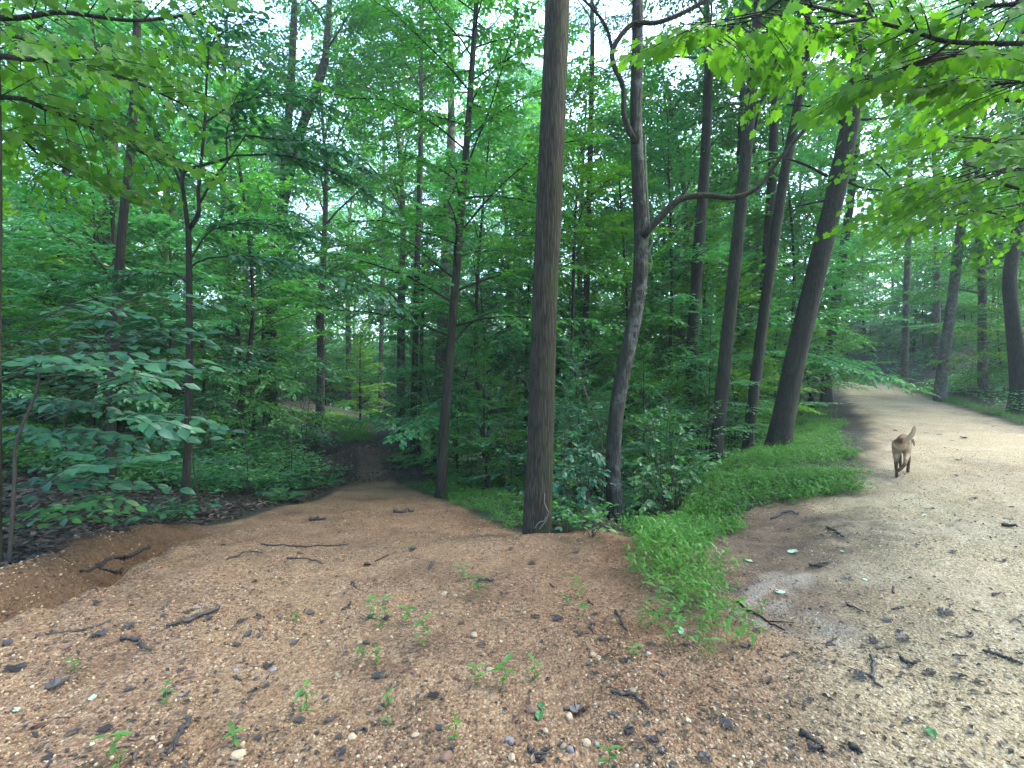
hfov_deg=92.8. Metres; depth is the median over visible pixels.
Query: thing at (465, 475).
sapling
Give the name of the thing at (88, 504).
leafy shrub
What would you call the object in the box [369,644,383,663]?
seedling
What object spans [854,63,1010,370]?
forest tree
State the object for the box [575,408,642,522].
sapling
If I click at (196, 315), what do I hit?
understory tree
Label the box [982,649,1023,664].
stick
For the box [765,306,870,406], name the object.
tree
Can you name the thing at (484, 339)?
understory tree
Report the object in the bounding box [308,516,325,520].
stick
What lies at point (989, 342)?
understory tree
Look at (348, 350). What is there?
forest tree
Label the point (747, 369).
understory tree
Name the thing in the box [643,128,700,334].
forest tree
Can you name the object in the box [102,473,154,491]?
plant
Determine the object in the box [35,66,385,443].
understory tree
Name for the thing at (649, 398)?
tree
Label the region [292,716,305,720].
dead leaf
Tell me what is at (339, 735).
dead leaf
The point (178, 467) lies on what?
undergrowth
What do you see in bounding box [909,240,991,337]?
understory tree
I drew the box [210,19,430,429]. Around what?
forest tree
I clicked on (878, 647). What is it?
stick
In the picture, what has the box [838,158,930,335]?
understory tree
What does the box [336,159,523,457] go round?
understory tree
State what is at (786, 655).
stick
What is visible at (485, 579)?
stick
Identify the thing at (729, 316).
leaning tree
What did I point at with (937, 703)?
dead leaf
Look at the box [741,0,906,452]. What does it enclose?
leaning tree
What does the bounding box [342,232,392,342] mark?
forest tree
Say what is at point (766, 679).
dead leaf
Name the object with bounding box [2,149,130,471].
understory tree
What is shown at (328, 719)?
dead leaf
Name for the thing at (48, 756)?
dead leaf
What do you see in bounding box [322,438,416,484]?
leaf litter
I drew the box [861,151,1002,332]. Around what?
understory tree
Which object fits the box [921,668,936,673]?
dead leaf
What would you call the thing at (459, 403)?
tree
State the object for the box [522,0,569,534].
tall tree
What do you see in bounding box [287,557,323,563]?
stick
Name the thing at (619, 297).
understory tree
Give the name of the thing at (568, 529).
plant
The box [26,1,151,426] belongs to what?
slender tree
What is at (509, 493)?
plant
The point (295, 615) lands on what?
seedling
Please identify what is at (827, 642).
stick
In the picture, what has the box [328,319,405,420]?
tree
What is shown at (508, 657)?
seedling
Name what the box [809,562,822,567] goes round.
stick
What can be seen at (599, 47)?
sky
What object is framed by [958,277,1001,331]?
understory tree
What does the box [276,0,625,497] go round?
pathside tree
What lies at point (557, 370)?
understory tree
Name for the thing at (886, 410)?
road
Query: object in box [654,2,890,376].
forest tree
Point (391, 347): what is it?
understory tree
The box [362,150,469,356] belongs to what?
forest tree
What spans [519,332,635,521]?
tree
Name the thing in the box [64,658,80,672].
seedling
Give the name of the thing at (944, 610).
dead leaf
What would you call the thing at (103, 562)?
stick
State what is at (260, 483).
plant
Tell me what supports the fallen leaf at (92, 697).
on the gravel path
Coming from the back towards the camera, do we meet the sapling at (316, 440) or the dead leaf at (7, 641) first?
the sapling at (316, 440)
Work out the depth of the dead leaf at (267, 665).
2.61 m
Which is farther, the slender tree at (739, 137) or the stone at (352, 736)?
the slender tree at (739, 137)
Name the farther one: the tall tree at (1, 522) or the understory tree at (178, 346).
the understory tree at (178, 346)
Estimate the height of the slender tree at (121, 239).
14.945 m
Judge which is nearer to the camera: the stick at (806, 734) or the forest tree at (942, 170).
the stick at (806, 734)
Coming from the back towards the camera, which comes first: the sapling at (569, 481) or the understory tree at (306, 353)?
the understory tree at (306, 353)
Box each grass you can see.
[294,408,376,441]
[404,479,620,529]
[612,400,878,654]
[902,385,1023,424]
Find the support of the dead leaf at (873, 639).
on the road
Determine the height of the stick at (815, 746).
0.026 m
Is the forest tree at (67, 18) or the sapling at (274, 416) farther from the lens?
the sapling at (274, 416)
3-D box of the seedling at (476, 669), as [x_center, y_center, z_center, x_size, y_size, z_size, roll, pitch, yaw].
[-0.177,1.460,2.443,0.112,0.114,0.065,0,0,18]
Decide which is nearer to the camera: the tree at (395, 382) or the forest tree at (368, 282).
the tree at (395, 382)
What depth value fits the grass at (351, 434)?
22.64 m
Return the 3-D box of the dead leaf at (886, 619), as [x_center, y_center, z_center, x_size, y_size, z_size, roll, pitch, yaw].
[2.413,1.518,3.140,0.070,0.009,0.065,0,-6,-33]
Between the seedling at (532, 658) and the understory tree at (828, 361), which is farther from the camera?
the understory tree at (828, 361)
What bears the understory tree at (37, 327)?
on the ground at (162, 535)
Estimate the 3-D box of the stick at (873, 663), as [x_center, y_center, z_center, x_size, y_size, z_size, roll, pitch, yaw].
[1.857,1.496,2.580,0.142,0.055,0.358,0,0,32]
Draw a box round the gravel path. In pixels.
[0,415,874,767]
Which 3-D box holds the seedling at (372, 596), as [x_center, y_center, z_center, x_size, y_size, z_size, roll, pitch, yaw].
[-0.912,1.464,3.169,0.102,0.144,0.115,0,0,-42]
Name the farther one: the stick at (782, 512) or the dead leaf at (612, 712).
the stick at (782, 512)
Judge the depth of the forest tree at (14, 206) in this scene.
35.33 m
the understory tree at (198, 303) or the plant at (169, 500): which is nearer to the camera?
the plant at (169, 500)
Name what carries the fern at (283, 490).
on the ground at (162, 535)
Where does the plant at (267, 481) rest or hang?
on the ground at (162, 535)
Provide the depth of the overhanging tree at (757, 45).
3.92 m
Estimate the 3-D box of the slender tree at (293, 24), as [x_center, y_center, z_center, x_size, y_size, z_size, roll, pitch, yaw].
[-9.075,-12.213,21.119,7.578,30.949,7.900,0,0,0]
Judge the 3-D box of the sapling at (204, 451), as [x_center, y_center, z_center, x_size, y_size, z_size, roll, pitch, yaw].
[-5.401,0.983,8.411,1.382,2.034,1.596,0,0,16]
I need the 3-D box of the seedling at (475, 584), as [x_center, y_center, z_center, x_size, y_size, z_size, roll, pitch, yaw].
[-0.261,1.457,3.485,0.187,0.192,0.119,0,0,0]
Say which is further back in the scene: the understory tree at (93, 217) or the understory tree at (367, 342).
the understory tree at (367, 342)
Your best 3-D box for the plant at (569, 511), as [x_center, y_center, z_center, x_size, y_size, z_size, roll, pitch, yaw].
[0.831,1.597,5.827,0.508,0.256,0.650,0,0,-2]
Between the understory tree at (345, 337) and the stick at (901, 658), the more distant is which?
the understory tree at (345, 337)
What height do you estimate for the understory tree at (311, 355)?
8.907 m
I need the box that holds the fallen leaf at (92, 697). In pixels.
[88,694,96,700]
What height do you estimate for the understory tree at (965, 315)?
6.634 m
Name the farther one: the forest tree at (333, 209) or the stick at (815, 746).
the forest tree at (333, 209)
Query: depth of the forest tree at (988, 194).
41.82 m
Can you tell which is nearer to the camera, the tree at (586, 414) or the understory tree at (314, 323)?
the tree at (586, 414)
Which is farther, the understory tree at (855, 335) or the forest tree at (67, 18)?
the understory tree at (855, 335)
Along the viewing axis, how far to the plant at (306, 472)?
12.91 m
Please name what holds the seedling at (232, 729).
on the gravel path
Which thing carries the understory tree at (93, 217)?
on the ground at (162, 535)
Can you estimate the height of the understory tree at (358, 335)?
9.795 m
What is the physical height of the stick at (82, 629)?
0.054 m
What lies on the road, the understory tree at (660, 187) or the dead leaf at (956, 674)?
the dead leaf at (956, 674)
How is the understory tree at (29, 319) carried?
on the ground at (162, 535)
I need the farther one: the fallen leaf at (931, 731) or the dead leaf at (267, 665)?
the dead leaf at (267, 665)
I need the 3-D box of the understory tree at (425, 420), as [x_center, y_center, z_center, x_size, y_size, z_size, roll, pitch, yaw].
[-1.349,-2.738,15.360,8.027,13.497,8.457,0,0,-34]
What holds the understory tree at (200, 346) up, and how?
on the ground at (162, 535)
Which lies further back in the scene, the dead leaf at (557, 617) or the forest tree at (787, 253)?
the forest tree at (787, 253)
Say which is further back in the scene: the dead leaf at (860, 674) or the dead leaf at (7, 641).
the dead leaf at (7, 641)
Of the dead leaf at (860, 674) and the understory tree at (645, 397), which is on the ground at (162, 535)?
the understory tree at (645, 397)
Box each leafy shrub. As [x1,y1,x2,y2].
[0,291,246,564]
[2,494,146,529]
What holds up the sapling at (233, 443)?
on the ground at (162, 535)
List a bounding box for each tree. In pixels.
[0,0,196,256]
[0,0,196,413]
[0,0,277,221]
[0,45,3,561]
[1,0,288,473]
[1,93,99,326]
[2,93,167,426]
[2,120,305,460]
[2,123,213,466]
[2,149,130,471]
[2,156,203,444]
[2,175,88,404]
[2,196,143,390]
[2,210,92,391]
[2,251,98,423]
[2,260,49,404]
[2,263,90,386]
[2,274,90,420]
[3,281,63,398]
[4,196,216,429]
[21,87,210,300]
[24,0,414,516]
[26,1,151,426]
[33,9,245,401]
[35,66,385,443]
[63,274,194,428]
[67,69,364,453]
[88,0,330,430]
[90,295,185,409]
[101,0,252,432]
[105,1,141,490]
[125,255,279,451]
[139,289,205,406]
[143,192,212,302]
[166,235,297,398]
[173,260,283,409]
[174,171,337,437]
[176,289,219,396]
[182,68,321,344]
[182,285,262,410]
[182,291,218,383]
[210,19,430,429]
[213,222,354,396]
[228,157,309,343]
[229,143,352,392]
[234,321,261,380]
[245,262,328,397]
[259,280,341,400]
[261,308,315,392]
[263,0,350,434]
[265,0,405,433]
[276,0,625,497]
[287,304,316,382]
[288,145,406,404]
[290,316,347,403]
[293,309,355,386]
[295,0,500,438]
[306,210,363,342]
[318,172,381,342]
[326,336,392,409]
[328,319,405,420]
[330,298,386,382]
[331,55,607,486]
[334,0,544,466]
[334,307,367,365]
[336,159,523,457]
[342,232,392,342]
[343,32,427,420]
[344,315,386,369]
[347,135,478,461]
[359,202,425,328]
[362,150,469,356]
[366,0,470,461]
[366,213,503,402]
[367,300,452,421]
[374,320,409,370]
[377,356,407,406]
[385,306,525,490]
[385,356,432,417]
[386,334,481,479]
[388,149,506,399]
[391,151,617,487]
[419,246,528,468]
[421,89,596,478]
[423,318,436,393]
[432,335,527,495]
[448,283,553,487]
[458,46,541,435]
[462,379,528,497]
[465,42,683,447]
[470,102,568,390]
[470,321,504,405]
[471,48,675,493]
[476,209,508,293]
[480,131,738,520]
[480,208,518,325]
[480,335,579,493]
[483,118,607,316]
[486,28,572,428]
[486,218,622,408]
[487,342,580,492]
[489,258,652,490]
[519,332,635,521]
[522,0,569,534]
[534,0,654,485]
[556,59,871,482]
[561,154,667,376]
[561,188,713,402]
[561,334,656,490]
[561,362,648,525]
[561,393,643,509]
[562,60,761,463]
[574,23,813,472]
[582,0,821,525]
[582,245,621,372]
[588,0,1023,163]
[589,188,824,482]
[594,0,753,477]
[595,335,675,478]
[596,333,677,498]
[596,340,711,515]
[628,157,707,413]
[628,362,706,492]
[633,140,855,455]
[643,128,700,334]
[652,133,756,381]
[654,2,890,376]
[660,0,814,479]
[662,0,845,441]
[662,289,773,474]
[663,0,814,448]
[675,81,925,386]
[681,139,781,276]
[686,316,775,466]
[694,278,776,449]
[694,368,765,450]
[706,304,776,430]
[717,241,848,372]
[720,59,918,398]
[721,186,894,393]
[725,316,823,448]
[728,116,902,313]
[733,266,842,413]
[740,10,1023,270]
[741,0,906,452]
[742,150,938,412]
[746,0,900,449]
[746,221,850,373]
[761,0,929,402]
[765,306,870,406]
[805,222,903,351]
[820,282,870,353]
[823,219,918,351]
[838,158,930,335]
[840,195,870,264]
[847,252,879,305]
[850,275,896,351]
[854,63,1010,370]
[854,216,964,351]
[855,222,900,294]
[857,12,1023,396]
[858,144,924,311]
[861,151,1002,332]
[868,0,1021,401]
[869,0,973,387]
[878,270,932,340]
[880,177,932,305]
[882,246,958,351]
[884,48,989,281]
[892,140,1023,347]
[894,0,1023,413]
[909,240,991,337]
[914,283,967,344]
[919,201,1023,389]
[920,0,1023,288]
[920,296,973,342]
[938,264,1023,390]
[942,269,999,344]
[945,116,1018,331]
[953,189,1023,390]
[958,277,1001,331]
[989,8,1023,114]
[989,307,1023,362]
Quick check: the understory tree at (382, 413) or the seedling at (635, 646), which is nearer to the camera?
the seedling at (635, 646)
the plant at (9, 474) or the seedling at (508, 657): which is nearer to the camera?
the seedling at (508, 657)
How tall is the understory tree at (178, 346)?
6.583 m
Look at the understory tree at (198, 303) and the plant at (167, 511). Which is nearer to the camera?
the plant at (167, 511)
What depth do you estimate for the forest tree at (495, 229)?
91.45 m
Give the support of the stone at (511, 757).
on the gravel path
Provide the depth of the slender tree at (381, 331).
33.85 m
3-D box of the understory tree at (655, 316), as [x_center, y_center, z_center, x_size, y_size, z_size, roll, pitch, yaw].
[3.596,-1.199,15.424,7.988,12.328,7.759,0,0,-34]
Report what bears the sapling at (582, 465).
on the ground at (162, 535)
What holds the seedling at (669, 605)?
on the gravel path
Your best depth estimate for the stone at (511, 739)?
2.03 m
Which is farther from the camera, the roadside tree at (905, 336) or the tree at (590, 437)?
the roadside tree at (905, 336)
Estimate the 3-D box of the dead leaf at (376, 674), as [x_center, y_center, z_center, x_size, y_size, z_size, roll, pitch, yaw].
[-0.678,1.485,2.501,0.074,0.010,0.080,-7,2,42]
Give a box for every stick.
[45,620,110,633]
[80,545,150,572]
[98,567,123,573]
[119,634,151,650]
[165,604,220,626]
[166,716,191,754]
[227,550,262,559]
[261,543,347,546]
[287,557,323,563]
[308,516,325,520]
[355,726,367,734]
[393,508,413,512]
[476,578,493,581]
[527,745,548,760]
[611,689,648,708]
[614,609,627,631]
[738,601,794,630]
[770,510,798,518]
[781,651,799,657]
[798,728,819,743]
[807,743,825,749]
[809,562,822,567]
[825,637,837,645]
[826,526,844,536]
[845,602,863,611]
[848,741,863,753]
[849,653,883,687]
[875,645,891,649]
[891,605,903,609]
[899,655,917,664]
[956,631,973,637]
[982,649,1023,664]
[1001,523,1017,526]
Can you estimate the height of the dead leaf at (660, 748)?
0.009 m
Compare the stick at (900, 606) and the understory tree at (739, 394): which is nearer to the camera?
the stick at (900, 606)
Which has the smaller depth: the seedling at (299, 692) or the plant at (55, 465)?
the seedling at (299, 692)
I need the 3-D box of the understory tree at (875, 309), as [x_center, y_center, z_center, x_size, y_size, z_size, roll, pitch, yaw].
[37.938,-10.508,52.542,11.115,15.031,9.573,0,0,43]
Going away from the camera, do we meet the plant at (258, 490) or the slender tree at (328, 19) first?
the plant at (258, 490)
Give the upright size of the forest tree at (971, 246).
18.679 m
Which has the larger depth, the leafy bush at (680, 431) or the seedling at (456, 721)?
the leafy bush at (680, 431)
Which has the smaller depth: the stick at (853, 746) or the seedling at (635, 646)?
the stick at (853, 746)
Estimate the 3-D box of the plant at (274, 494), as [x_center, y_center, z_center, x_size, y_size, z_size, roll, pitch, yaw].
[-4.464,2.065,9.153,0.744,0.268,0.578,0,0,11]
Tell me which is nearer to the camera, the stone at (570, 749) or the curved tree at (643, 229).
the stone at (570, 749)
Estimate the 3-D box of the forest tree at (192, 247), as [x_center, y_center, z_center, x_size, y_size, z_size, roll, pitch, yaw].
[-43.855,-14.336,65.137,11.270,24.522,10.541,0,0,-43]
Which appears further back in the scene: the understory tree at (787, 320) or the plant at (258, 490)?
the understory tree at (787, 320)
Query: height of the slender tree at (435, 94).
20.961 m
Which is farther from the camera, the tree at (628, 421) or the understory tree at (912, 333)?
the understory tree at (912, 333)
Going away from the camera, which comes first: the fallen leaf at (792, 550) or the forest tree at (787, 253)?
the fallen leaf at (792, 550)
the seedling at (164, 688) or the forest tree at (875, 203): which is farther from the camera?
the forest tree at (875, 203)
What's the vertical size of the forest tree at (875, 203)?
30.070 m
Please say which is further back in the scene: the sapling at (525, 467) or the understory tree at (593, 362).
the understory tree at (593, 362)
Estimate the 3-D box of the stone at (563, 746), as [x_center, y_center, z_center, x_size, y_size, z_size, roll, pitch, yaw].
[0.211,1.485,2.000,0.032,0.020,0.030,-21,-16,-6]
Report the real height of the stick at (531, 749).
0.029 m
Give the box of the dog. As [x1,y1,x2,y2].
[892,425,916,477]
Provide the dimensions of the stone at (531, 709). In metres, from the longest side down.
0.061 x 0.047 x 0.036 m
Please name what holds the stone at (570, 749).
on the gravel path
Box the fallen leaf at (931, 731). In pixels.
[925,725,936,738]
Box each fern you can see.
[258,488,308,501]
[290,479,328,488]
[308,473,347,485]
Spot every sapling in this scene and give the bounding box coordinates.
[2,324,121,451]
[4,378,119,482]
[43,383,105,434]
[118,397,202,485]
[145,385,254,493]
[179,372,267,460]
[179,391,237,459]
[201,388,300,494]
[210,346,288,448]
[242,383,302,459]
[246,379,298,425]
[255,411,327,489]
[267,366,339,463]
[271,382,325,445]
[363,394,383,415]
[393,404,428,468]
[432,385,505,487]
[433,407,499,488]
[463,380,554,495]
[490,432,526,496]
[496,364,621,502]
[499,415,580,502]
[506,403,594,499]
[516,373,621,509]
[552,440,583,504]
[554,329,693,524]
[554,379,658,515]
[563,407,648,524]
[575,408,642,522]
[597,366,707,498]
[599,410,687,519]
[601,414,686,511]
[627,373,712,499]
[661,400,735,480]
[707,400,752,457]
[932,324,976,367]
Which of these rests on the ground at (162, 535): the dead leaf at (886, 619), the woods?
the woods
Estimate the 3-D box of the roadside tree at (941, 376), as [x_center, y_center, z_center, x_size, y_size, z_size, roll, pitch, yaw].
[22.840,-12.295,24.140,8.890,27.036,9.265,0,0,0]
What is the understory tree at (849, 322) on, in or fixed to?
on the ground at (162, 535)
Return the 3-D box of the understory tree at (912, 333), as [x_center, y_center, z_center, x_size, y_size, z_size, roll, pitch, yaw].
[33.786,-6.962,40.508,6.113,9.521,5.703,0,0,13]
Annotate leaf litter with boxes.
[0,432,360,566]
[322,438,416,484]
[413,463,695,532]
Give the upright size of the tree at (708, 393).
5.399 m
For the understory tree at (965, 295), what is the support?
on the ground at (162, 535)
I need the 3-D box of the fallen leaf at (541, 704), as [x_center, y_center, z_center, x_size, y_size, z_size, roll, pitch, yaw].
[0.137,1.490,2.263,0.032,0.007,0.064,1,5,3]
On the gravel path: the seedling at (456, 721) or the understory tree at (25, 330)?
the seedling at (456, 721)
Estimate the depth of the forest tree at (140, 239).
18.85 m
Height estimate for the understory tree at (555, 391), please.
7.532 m
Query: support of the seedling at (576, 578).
on the gravel path
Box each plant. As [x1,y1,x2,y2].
[2,466,24,482]
[10,454,90,476]
[48,485,133,512]
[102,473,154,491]
[108,497,195,525]
[126,503,186,524]
[142,493,221,518]
[146,493,199,509]
[153,499,197,523]
[205,485,232,495]
[238,476,282,494]
[240,478,282,489]
[244,475,289,490]
[257,484,293,499]
[281,480,321,491]
[284,473,315,487]
[289,470,316,478]
[294,472,322,481]
[327,464,352,478]
[497,485,523,501]
[513,493,523,502]
[552,489,603,507]
[552,492,582,513]
[552,504,575,525]
[552,509,592,532]
[558,503,605,526]
[561,502,619,537]
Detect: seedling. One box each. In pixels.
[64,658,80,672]
[88,730,134,767]
[160,678,175,703]
[222,721,243,744]
[288,611,300,621]
[294,679,315,709]
[355,644,367,660]
[364,594,378,618]
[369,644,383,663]
[370,594,391,627]
[381,714,391,723]
[383,688,393,706]
[398,605,416,622]
[413,613,435,645]
[443,713,462,739]
[451,564,470,580]
[465,663,485,683]
[466,575,486,597]
[490,653,515,686]
[528,653,541,679]
[571,574,585,597]
[578,601,590,614]
[595,745,622,766]
[626,641,642,660]
[635,609,646,626]
[641,581,673,607]
[659,623,678,644]
[668,599,680,619]
[703,637,720,655]
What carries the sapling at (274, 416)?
on the ground at (162, 535)
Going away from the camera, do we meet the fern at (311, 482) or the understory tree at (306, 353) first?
the fern at (311, 482)
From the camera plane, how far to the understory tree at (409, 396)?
38.52 m
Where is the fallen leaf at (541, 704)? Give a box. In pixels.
[538,701,544,709]
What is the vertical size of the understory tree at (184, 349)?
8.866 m
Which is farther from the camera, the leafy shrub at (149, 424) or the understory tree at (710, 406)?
the understory tree at (710, 406)
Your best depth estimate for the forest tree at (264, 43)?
19.75 m
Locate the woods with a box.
[3,172,1023,420]
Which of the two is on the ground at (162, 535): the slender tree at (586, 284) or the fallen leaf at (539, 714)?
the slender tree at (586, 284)
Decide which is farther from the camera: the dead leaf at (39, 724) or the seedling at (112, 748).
the dead leaf at (39, 724)
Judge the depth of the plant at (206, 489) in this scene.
9.16 m
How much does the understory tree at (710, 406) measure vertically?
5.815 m
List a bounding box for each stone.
[230,749,245,760]
[347,733,356,740]
[411,732,419,737]
[440,750,452,761]
[471,632,476,637]
[504,735,514,744]
[508,753,514,761]
[526,704,537,713]
[560,743,566,749]
[565,712,572,720]
[566,745,574,753]
[583,738,590,746]
[590,651,595,657]
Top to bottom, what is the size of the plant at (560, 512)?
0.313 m
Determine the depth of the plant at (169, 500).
6.94 m
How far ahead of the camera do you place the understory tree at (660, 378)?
15.88 m
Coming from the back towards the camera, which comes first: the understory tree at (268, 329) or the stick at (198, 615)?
the understory tree at (268, 329)
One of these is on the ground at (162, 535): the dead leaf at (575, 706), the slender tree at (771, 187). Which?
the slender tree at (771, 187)
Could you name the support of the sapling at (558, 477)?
on the ground at (162, 535)
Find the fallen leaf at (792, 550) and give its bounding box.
[787,549,798,552]
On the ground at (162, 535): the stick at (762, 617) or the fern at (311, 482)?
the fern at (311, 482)
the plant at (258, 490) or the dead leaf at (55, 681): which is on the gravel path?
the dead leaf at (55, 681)
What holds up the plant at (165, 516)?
on the ground at (162, 535)
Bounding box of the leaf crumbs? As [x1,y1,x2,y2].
[0,446,1023,767]
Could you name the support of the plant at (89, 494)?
on the ground at (162, 535)
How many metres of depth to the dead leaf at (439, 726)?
2.12 m
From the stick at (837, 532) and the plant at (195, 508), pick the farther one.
the plant at (195, 508)
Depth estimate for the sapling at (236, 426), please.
13.14 m
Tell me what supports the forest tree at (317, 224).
on the ground at (162, 535)
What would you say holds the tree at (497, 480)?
on the ground at (162, 535)
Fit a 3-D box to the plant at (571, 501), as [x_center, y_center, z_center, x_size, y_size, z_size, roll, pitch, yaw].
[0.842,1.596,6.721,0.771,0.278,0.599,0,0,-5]
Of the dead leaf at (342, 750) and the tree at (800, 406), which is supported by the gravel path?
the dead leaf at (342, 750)
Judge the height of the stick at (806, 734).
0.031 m
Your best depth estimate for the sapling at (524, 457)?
9.93 m
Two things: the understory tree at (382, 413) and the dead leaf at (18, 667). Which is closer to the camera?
the dead leaf at (18, 667)
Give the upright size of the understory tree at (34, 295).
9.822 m
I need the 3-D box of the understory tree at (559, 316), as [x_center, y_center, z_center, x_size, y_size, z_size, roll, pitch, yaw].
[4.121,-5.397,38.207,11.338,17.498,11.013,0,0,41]
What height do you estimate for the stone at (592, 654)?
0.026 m
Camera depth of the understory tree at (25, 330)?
18.75 m
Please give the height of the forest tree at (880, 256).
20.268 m
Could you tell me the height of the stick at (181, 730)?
0.039 m
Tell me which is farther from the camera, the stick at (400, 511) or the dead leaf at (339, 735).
the stick at (400, 511)
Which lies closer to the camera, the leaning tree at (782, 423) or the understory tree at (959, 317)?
the leaning tree at (782, 423)
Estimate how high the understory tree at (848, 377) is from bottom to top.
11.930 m
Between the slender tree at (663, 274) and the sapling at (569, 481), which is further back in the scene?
the slender tree at (663, 274)
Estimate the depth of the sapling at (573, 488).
11.88 m
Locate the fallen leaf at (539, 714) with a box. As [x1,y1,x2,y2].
[535,710,542,720]
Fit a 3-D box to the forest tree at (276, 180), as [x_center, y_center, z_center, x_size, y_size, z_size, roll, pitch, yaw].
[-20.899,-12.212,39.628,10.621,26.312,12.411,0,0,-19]
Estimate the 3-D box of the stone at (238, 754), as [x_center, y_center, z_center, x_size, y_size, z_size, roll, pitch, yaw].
[-1.101,1.490,1.960,0.056,0.030,0.048,1,-3,-19]
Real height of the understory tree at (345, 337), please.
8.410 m
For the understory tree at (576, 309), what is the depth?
17.72 m
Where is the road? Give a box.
[809,382,1023,767]
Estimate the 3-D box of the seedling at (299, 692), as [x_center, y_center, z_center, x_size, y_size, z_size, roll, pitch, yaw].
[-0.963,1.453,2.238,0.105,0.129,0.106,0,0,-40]
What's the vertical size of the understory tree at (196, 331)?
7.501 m
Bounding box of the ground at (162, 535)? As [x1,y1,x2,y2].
[0,313,1023,570]
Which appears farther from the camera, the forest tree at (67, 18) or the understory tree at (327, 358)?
the understory tree at (327, 358)
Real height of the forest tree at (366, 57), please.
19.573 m
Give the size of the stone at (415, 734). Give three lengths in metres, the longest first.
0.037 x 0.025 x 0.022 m
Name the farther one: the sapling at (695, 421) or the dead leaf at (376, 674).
the sapling at (695, 421)
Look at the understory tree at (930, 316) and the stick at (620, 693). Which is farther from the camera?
the understory tree at (930, 316)
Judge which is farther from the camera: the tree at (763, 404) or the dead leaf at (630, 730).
the tree at (763, 404)
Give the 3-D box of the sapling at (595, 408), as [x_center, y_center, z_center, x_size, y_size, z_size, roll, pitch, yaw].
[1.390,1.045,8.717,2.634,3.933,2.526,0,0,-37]
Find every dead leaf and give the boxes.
[2,639,12,643]
[3,661,29,671]
[28,722,46,727]
[41,752,53,760]
[44,675,66,688]
[66,727,81,733]
[90,628,107,634]
[96,724,113,730]
[123,621,137,626]
[244,630,252,634]
[254,734,262,739]
[262,661,274,668]
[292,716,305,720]
[324,716,334,721]
[335,732,343,737]
[335,744,346,754]
[371,670,385,677]
[427,691,439,696]
[436,724,442,729]
[540,747,548,751]
[553,614,563,619]
[569,700,583,712]
[607,711,619,714]
[623,726,634,733]
[633,741,642,747]
[645,735,656,740]
[656,746,667,752]
[699,750,711,762]
[718,718,735,728]
[740,642,752,646]
[763,677,771,681]
[850,669,866,679]
[869,636,878,641]
[881,617,892,621]
[895,632,911,638]
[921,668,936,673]
[932,701,943,706]
[937,606,953,613]
[951,672,964,676]
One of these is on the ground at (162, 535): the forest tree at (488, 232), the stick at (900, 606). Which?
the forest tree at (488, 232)
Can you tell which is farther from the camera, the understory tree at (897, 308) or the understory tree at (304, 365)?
the understory tree at (897, 308)
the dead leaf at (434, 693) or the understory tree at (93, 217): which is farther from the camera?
the understory tree at (93, 217)
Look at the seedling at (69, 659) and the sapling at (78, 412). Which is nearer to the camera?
the seedling at (69, 659)
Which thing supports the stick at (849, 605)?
on the road
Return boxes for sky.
[0,0,1016,344]
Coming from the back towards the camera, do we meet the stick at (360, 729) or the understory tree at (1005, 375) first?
the understory tree at (1005, 375)
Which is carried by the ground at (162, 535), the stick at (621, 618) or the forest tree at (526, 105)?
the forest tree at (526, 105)
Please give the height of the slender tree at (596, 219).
13.855 m
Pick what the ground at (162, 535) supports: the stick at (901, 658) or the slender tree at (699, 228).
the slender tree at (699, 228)
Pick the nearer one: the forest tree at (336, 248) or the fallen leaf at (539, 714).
the fallen leaf at (539, 714)
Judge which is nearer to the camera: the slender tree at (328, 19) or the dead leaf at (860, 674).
the dead leaf at (860, 674)
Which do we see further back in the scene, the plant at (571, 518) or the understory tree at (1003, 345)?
the understory tree at (1003, 345)
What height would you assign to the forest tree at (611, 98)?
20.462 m
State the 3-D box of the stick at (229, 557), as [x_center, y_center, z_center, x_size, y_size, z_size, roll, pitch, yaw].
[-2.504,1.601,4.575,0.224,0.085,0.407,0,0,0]
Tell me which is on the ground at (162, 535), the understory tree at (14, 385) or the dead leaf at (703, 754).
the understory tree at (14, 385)
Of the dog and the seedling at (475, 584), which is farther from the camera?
the dog
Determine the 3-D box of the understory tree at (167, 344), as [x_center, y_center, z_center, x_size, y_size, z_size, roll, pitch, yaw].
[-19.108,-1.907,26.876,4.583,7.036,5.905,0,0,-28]
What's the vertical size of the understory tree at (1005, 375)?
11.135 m
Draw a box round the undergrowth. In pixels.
[2,313,1023,522]
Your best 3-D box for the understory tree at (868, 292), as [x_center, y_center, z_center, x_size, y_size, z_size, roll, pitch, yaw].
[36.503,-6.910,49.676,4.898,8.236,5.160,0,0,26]
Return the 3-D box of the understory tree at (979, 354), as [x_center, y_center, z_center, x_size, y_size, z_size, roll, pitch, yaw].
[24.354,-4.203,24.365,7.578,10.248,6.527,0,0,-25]
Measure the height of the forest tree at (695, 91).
17.793 m
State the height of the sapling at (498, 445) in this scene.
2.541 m
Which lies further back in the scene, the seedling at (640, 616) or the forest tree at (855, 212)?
the forest tree at (855, 212)
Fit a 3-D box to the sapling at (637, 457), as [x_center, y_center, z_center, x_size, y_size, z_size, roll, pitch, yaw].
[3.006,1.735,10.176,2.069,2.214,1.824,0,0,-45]
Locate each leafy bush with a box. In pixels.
[552,443,610,518]
[622,454,721,518]
[629,406,693,512]
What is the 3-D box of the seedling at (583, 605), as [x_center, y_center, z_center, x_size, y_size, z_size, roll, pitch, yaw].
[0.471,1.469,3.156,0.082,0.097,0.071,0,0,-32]
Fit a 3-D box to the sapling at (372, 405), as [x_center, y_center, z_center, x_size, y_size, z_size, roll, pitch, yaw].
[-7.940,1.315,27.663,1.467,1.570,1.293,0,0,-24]
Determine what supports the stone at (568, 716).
on the gravel path
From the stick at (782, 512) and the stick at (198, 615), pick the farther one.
the stick at (782, 512)

